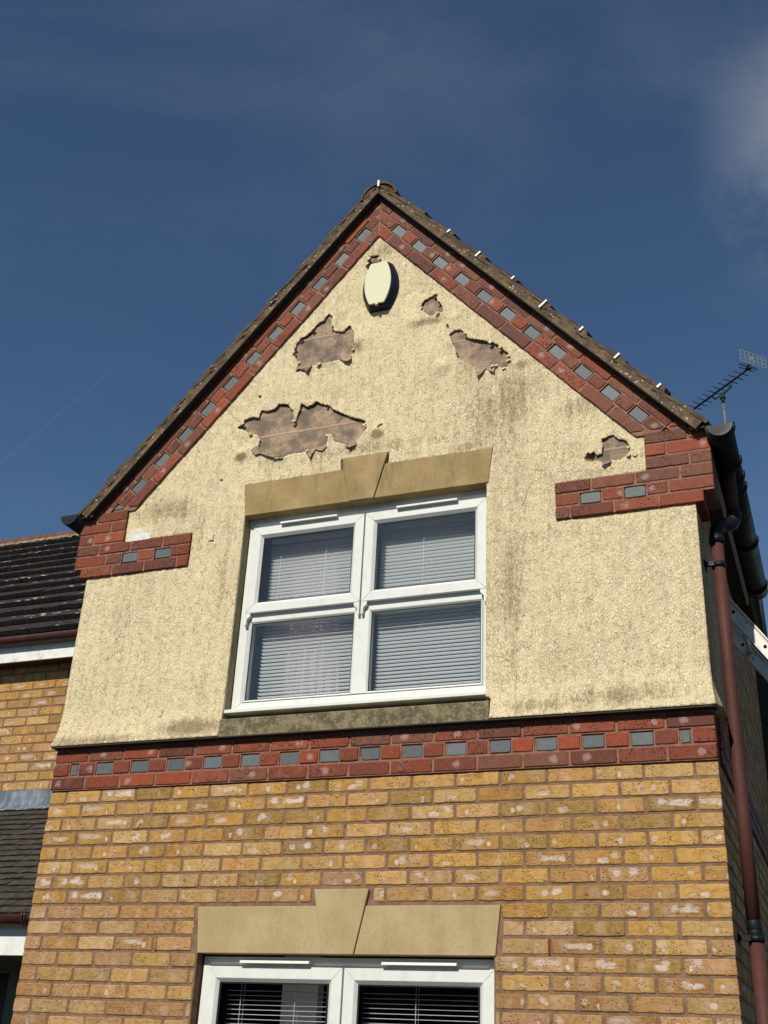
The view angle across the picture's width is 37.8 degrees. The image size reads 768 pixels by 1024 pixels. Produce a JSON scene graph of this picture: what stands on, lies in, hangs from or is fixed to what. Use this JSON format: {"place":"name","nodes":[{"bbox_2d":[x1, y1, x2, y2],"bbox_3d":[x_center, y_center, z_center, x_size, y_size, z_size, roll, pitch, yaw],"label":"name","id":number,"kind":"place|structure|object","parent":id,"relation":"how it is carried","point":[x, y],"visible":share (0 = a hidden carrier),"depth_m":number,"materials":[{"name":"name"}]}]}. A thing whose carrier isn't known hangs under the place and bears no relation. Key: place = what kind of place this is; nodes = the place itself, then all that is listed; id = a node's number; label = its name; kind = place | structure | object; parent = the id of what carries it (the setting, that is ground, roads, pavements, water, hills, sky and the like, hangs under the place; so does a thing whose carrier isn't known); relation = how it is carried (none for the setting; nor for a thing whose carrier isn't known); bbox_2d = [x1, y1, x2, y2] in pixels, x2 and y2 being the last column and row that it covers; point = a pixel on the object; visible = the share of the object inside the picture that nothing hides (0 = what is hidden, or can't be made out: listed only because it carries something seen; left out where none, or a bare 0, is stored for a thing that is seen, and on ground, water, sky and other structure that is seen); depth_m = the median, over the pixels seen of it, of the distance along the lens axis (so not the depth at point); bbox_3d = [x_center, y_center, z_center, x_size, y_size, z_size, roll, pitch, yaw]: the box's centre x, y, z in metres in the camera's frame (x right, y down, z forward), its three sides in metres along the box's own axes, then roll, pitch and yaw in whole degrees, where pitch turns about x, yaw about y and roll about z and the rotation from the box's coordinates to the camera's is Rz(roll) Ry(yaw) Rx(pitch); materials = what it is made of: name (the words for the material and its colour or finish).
{"place":"outdoors","nodes":[
{"label":"outdoors","id":0,"kind":"place"},
{"bbox_2d":[0,531,85,1023],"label":"neighbouring house","id":1,"kind":"structure","parent":0,"point":[42,587],"depth_m":9.06,"materials":[{"name":"yellow brick"}]},
{"bbox_2d":[0,975,9,1023],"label":"door","id":2,"kind":"structure","parent":1,"relation":"in","point":[4,979],"depth_m":7.14,"materials":[{"name":"black"}]},
{"bbox_2d":[0,0,767,634],"label":"sky","id":3,"kind":"structure","parent":0,"point":[167,167],"materials":[{"name":"blue"}]},
{"bbox_3d":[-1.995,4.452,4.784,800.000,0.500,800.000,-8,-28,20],"label":"ground","id":4,"kind":"structure","parent":0,"visible":0},
{"bbox_2d":[11,180,767,1023],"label":"brick house","id":5,"kind":"structure","parent":4,"relation":"on","point":[557,812],"depth_m":5.77,"materials":[{"name":"yellow brick"}]},
{"bbox_2d":[225,987,326,1023],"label":"venetian blind","id":6,"kind":"object","parent":5,"relation":"attached to","point":[297,1006],"visible":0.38,"depth_m":5.41,"materials":[{"name":"white plastic"}]},
{"bbox_2d":[257,529,353,698],"bbox_3d":[-0.400,0.591,6.289,0.597,1.026,0.028,-8,-28,20],"label":"venetian blind","id":7,"kind":"object","parent":5,"relation":"attached to","point":[310,563],"visible":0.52,"depth_m":6.30,"materials":[{"name":"white plastic"}]},
{"bbox_2d":[282,540,349,694],"bbox_3d":[-0.353,0.629,6.339,0.550,1.028,0.048,-8,-28,20],"label":"curtain","id":8,"kind":"object","parent":5,"relation":"hanging from","point":[313,637],"visible":0.2,"depth_m":6.29,"materials":[{"name":"white fabric"}]},
{"bbox_2d":[198,956,493,1023],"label":"window","id":9,"kind":"structure","parent":5,"relation":"in","point":[343,978],"depth_m":5.22,"materials":[{"name":"white plastic"}]},
{"bbox_2d":[224,489,486,717],"bbox_3d":[-0.124,0.494,6.111,1.501,1.180,0.138,-8,-28,20],"label":"window","id":10,"kind":"structure","parent":5,"relation":"in","point":[363,600],"depth_m":6.11,"materials":[{"name":"white plastic"}]},
{"bbox_2d":[363,261,398,312],"bbox_3d":[-0.029,-1.395,6.926,0.236,0.335,0.069,-8,-28,20],"label":"alarm box","id":11,"kind":"object","parent":5,"relation":"attached to","point":[381,287],"visible":1,"depth_m":6.89,"materials":[{"name":"white plastic"}]},
{"bbox_2d":[363,987,477,1023],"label":"venetian blind","id":12,"kind":"object","parent":5,"relation":"attached to","point":[418,1009],"visible":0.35,"depth_m":5.17,"materials":[{"name":"grey plastic"}]},
{"bbox_2d":[374,514,479,689],"bbox_3d":[0.255,0.503,6.048,0.612,1.026,0.028,-8,-28,20],"label":"venetian blind","id":13,"kind":"object","parent":5,"relation":"attached to","point":[431,522],"visible":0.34,"depth_m":6.06,"materials":[{"name":"white plastic"}]},
{"bbox_2d":[688,349,766,422],"bbox_3d":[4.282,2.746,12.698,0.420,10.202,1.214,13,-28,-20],"label":"television antenna","id":14,"kind":"object","parent":5,"relation":"attached to","point":[722,394],"visible":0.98,"depth_m":14.71,"materials":[{"name":"metal"}]},
{"bbox_2d":[729,597,767,681],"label":"ladder","id":15,"kind":"object","parent":5,"relation":"attached to","point":[753,634],"visible":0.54,"depth_m":6.00,"materials":[{"name":"metal"}]}
]}

